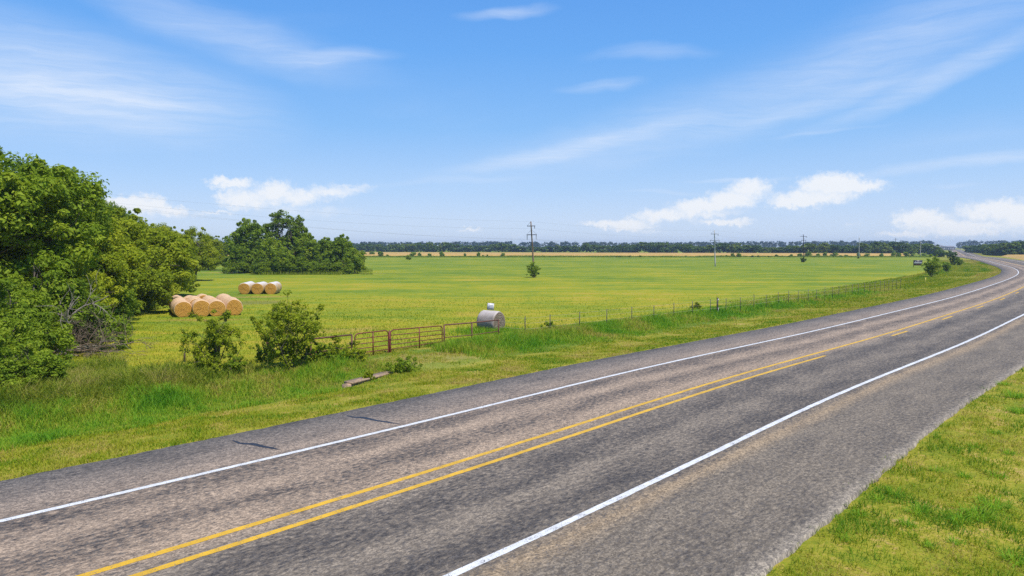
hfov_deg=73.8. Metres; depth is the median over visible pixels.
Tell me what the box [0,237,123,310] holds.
tree
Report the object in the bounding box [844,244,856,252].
tree
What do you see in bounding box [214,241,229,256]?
dark tree
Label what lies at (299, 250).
clump tree
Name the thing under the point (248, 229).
clump tree
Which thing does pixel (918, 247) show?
tree
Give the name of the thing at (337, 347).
shrub
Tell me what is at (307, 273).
clump grass
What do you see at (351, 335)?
pipe fence
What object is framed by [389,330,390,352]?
gate post
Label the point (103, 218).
broad tree
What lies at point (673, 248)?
tree
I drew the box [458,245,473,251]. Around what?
tree
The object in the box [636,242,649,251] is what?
tree
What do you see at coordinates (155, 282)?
round tree
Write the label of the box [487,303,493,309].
yard sign
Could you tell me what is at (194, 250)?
round tree
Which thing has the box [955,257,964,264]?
bush
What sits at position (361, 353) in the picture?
shrub
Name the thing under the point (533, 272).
bush
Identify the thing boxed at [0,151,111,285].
broad tree
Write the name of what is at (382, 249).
tree
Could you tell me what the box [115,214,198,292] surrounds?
tree
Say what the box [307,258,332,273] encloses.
scrub
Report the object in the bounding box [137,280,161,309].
thicket
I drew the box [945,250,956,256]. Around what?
bush
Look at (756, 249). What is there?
tree
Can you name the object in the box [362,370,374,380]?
shrub
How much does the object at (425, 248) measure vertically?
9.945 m
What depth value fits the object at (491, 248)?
605.46 m
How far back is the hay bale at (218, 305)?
51.51 m
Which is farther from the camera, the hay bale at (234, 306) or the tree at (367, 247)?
the tree at (367, 247)
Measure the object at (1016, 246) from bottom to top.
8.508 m
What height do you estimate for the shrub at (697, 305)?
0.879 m
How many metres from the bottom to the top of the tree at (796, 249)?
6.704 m
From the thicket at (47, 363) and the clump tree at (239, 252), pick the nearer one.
the thicket at (47, 363)
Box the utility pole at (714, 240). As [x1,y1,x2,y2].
[710,230,719,266]
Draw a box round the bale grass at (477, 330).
[440,323,532,335]
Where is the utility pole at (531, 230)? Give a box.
[527,222,536,261]
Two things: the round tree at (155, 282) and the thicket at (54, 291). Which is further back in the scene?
the round tree at (155, 282)
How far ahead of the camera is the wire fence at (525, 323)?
51.78 m
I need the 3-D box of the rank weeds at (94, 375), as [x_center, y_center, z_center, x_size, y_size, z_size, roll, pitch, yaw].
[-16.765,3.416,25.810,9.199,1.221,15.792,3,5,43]
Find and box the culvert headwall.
[342,371,392,387]
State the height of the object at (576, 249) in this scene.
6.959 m
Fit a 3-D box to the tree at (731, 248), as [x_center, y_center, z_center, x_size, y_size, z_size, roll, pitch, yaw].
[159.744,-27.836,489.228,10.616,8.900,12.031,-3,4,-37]
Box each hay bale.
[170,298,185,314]
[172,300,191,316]
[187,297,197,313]
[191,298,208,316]
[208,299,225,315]
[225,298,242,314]
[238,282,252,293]
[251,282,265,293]
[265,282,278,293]
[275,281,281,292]
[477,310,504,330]
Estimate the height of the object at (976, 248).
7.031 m
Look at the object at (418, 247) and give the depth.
616.76 m
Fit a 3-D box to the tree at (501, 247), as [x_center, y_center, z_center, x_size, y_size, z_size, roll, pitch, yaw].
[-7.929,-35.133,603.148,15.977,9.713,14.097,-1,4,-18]
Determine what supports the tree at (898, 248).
on the ground at (506, 283)
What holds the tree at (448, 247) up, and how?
on the ground at (506, 283)
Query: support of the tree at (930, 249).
on the ground at (506, 283)
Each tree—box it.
[0,146,116,273]
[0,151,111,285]
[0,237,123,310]
[42,269,158,358]
[86,240,138,306]
[89,201,150,295]
[92,201,180,310]
[107,200,134,220]
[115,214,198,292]
[149,223,199,292]
[150,222,179,234]
[176,233,195,273]
[181,226,220,279]
[196,235,227,269]
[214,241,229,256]
[222,217,266,262]
[223,243,257,269]
[254,237,286,270]
[262,210,301,269]
[269,247,296,271]
[288,232,320,262]
[291,215,308,248]
[312,237,336,262]
[324,234,353,263]
[342,248,366,273]
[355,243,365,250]
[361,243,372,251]
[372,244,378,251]
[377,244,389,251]
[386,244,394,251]
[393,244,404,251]
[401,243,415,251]
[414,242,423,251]
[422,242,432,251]
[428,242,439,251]
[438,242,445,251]
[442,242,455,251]
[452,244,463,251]
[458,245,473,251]
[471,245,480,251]
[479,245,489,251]
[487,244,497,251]
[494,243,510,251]
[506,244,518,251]
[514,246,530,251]
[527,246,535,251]
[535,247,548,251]
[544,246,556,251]
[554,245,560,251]
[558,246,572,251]
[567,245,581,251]
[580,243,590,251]
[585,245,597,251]
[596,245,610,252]
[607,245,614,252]
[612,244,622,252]
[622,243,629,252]
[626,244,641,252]
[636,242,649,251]
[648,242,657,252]
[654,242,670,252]
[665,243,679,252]
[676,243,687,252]
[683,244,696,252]
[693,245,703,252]
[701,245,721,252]
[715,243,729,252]
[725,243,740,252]
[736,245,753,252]
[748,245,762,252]
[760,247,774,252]
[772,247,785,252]
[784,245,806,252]
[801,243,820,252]
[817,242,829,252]
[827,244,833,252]
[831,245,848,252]
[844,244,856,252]
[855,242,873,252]
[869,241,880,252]
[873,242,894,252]
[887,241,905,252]
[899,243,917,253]
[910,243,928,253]
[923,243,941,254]
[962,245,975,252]
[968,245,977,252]
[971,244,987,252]
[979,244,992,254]
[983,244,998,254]
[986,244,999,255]
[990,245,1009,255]
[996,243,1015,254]
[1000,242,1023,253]
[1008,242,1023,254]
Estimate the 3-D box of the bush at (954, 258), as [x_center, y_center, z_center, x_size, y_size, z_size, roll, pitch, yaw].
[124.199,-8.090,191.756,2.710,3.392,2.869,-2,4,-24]
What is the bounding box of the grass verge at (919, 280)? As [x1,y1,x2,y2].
[721,260,1000,308]
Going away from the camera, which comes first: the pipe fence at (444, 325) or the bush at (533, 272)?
the pipe fence at (444, 325)
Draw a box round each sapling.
[179,309,246,363]
[249,289,326,367]
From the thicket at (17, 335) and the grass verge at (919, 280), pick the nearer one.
the thicket at (17, 335)
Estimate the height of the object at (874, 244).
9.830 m
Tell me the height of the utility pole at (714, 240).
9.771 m
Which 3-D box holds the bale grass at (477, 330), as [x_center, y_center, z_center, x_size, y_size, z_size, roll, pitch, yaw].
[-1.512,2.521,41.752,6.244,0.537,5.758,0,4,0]
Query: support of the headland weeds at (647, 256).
on the ground at (506, 283)
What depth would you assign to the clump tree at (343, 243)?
133.45 m
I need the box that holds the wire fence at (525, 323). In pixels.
[498,278,900,330]
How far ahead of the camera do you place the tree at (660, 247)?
515.19 m
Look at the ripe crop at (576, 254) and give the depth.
362.89 m
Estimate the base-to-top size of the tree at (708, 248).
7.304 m
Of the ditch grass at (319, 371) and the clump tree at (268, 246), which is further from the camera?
the clump tree at (268, 246)
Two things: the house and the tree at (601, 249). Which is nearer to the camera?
the tree at (601, 249)
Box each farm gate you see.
[354,330,388,356]
[390,326,442,351]
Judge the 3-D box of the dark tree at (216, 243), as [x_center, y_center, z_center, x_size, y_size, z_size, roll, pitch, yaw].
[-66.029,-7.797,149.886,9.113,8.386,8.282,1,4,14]
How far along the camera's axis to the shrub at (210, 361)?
27.72 m
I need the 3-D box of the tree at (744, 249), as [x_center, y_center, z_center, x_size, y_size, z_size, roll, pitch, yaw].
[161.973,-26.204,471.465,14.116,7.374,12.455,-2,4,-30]
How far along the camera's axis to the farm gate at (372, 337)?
33.03 m
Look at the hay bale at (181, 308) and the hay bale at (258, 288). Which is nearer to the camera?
the hay bale at (181, 308)
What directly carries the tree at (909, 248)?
on the ground at (506, 283)
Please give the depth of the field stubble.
46.17 m
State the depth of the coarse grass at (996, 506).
12.98 m
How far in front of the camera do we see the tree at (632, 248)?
541.28 m
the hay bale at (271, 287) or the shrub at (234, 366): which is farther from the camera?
the hay bale at (271, 287)
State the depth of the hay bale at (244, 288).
74.99 m
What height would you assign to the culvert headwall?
0.678 m
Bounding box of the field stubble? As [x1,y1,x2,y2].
[58,292,806,369]
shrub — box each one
[186,350,221,373]
[220,354,247,373]
[248,340,275,360]
[301,341,336,361]
[309,333,359,359]
[347,346,368,361]
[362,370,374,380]
[385,355,423,372]
[540,320,562,328]
[690,302,701,309]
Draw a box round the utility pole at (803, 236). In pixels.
[800,234,806,256]
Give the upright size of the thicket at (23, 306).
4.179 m
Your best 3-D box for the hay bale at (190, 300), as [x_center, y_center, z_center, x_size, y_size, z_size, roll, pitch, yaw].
[-25.006,1.378,53.848,1.256,1.245,1.528,-2,4,-34]
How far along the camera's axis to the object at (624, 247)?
546.64 m
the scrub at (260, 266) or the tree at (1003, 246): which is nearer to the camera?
the scrub at (260, 266)
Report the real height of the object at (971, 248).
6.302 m
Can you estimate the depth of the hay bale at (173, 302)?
52.16 m
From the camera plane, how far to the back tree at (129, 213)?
97.86 m
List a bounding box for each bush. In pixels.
[526,262,540,277]
[921,254,943,276]
[932,249,945,256]
[941,262,951,271]
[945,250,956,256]
[947,253,960,264]
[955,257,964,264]
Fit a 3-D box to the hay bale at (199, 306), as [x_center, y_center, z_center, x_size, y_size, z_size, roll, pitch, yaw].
[-23.555,1.476,51.674,1.346,1.305,1.528,-2,4,-31]
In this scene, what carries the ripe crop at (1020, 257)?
on the ground at (506, 283)
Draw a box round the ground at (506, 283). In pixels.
[0,247,1023,575]
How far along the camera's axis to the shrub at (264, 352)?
31.36 m
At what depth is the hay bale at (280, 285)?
77.21 m
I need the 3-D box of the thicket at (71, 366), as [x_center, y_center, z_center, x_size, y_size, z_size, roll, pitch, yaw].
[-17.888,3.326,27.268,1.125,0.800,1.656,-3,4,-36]
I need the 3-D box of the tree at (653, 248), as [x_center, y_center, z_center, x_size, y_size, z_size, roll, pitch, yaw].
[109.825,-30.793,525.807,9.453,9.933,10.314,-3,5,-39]
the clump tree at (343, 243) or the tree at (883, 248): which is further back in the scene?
the tree at (883, 248)
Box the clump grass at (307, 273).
[253,268,372,274]
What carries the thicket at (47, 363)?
on the ground at (506, 283)
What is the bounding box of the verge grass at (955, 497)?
[757,368,1023,575]
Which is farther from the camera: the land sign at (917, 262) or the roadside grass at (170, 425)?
the land sign at (917, 262)
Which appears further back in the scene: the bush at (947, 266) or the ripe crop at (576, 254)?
the ripe crop at (576, 254)
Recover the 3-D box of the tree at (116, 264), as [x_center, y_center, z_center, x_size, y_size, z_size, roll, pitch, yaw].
[-27.337,-0.241,43.249,6.634,6.322,6.670,-3,5,-43]
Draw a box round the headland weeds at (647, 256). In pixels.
[367,255,929,256]
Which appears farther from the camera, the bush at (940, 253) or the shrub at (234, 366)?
the bush at (940, 253)
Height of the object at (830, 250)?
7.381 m
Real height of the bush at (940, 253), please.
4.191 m
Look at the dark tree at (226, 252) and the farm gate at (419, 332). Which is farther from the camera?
the dark tree at (226, 252)
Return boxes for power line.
[110,194,851,244]
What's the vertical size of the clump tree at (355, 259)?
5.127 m
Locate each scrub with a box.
[222,259,254,273]
[249,258,273,273]
[280,257,317,273]
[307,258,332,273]
[329,259,354,273]
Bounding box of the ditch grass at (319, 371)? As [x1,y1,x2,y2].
[0,286,886,450]
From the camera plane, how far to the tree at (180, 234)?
81.98 m
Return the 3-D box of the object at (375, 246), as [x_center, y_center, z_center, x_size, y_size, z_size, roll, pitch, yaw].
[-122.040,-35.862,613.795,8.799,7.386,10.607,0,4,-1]
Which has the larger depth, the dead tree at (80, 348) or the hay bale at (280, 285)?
the hay bale at (280, 285)
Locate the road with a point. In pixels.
(760, 452)
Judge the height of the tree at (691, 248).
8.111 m
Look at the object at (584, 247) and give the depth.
561.33 m
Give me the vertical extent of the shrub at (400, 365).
0.685 m
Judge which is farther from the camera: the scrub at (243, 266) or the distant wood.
the distant wood
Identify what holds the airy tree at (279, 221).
on the ground at (506, 283)
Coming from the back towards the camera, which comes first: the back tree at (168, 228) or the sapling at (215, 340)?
the back tree at (168, 228)
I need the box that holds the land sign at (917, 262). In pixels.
[913,260,922,266]
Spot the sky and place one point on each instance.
(772, 120)
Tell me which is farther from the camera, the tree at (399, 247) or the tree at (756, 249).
the tree at (399, 247)
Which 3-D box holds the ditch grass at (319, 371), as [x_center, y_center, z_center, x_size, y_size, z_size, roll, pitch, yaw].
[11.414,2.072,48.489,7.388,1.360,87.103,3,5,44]
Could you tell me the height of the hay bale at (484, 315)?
1.312 m
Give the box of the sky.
[0,0,1023,246]
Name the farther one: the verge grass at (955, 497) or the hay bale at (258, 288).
the hay bale at (258, 288)
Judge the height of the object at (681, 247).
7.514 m
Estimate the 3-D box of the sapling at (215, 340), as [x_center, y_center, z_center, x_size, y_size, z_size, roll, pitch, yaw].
[-12.457,2.225,28.871,2.442,2.696,2.476,0,4,0]
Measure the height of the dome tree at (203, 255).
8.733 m
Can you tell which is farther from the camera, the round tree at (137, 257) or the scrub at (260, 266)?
the scrub at (260, 266)
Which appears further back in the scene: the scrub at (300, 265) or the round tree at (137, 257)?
the scrub at (300, 265)
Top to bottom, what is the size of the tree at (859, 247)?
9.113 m
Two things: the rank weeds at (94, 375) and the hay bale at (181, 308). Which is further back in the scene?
the hay bale at (181, 308)
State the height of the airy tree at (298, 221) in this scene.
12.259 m
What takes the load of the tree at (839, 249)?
on the ground at (506, 283)
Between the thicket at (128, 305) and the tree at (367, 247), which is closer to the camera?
the thicket at (128, 305)
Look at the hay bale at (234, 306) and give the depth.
52.27 m
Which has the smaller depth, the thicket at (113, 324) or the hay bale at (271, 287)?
the thicket at (113, 324)
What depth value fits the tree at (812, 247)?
434.62 m
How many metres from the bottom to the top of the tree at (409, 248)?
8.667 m
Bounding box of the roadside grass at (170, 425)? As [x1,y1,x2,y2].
[0,277,988,479]
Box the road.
[0,250,1023,575]
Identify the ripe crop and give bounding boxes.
[364,252,909,255]
[1003,255,1023,259]
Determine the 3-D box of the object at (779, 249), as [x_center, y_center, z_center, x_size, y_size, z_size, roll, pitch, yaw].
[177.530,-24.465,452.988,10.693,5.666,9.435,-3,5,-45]
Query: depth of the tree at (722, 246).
493.47 m
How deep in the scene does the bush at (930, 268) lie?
116.71 m
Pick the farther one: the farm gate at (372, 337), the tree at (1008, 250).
the tree at (1008, 250)
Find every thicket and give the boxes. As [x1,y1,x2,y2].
[0,277,78,362]
[0,314,52,359]
[0,344,70,399]
[1,257,100,348]
[52,278,134,349]
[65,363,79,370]
[105,282,140,325]
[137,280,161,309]
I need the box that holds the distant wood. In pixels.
[222,240,1023,248]
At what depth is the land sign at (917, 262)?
170.38 m
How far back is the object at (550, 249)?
584.69 m
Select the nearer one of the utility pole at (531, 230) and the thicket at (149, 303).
the thicket at (149, 303)
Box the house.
[944,246,955,249]
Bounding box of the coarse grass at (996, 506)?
[834,381,1023,569]
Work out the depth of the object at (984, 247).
418.29 m
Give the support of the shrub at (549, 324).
on the ground at (506, 283)
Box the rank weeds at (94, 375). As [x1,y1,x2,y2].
[0,349,280,420]
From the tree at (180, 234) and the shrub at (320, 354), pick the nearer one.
the shrub at (320, 354)
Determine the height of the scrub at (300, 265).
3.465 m
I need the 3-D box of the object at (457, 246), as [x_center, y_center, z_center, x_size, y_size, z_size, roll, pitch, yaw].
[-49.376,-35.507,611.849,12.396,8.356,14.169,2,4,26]
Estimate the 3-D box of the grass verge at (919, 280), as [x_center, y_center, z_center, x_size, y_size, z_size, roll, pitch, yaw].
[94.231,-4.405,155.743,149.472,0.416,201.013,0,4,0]
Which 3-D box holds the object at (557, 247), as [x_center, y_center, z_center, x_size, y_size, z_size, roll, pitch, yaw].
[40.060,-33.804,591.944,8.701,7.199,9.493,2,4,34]
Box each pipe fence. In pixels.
[266,334,352,355]
[443,319,498,341]
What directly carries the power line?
attached to the utility pole at (531, 230)
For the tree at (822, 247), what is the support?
on the ground at (506, 283)

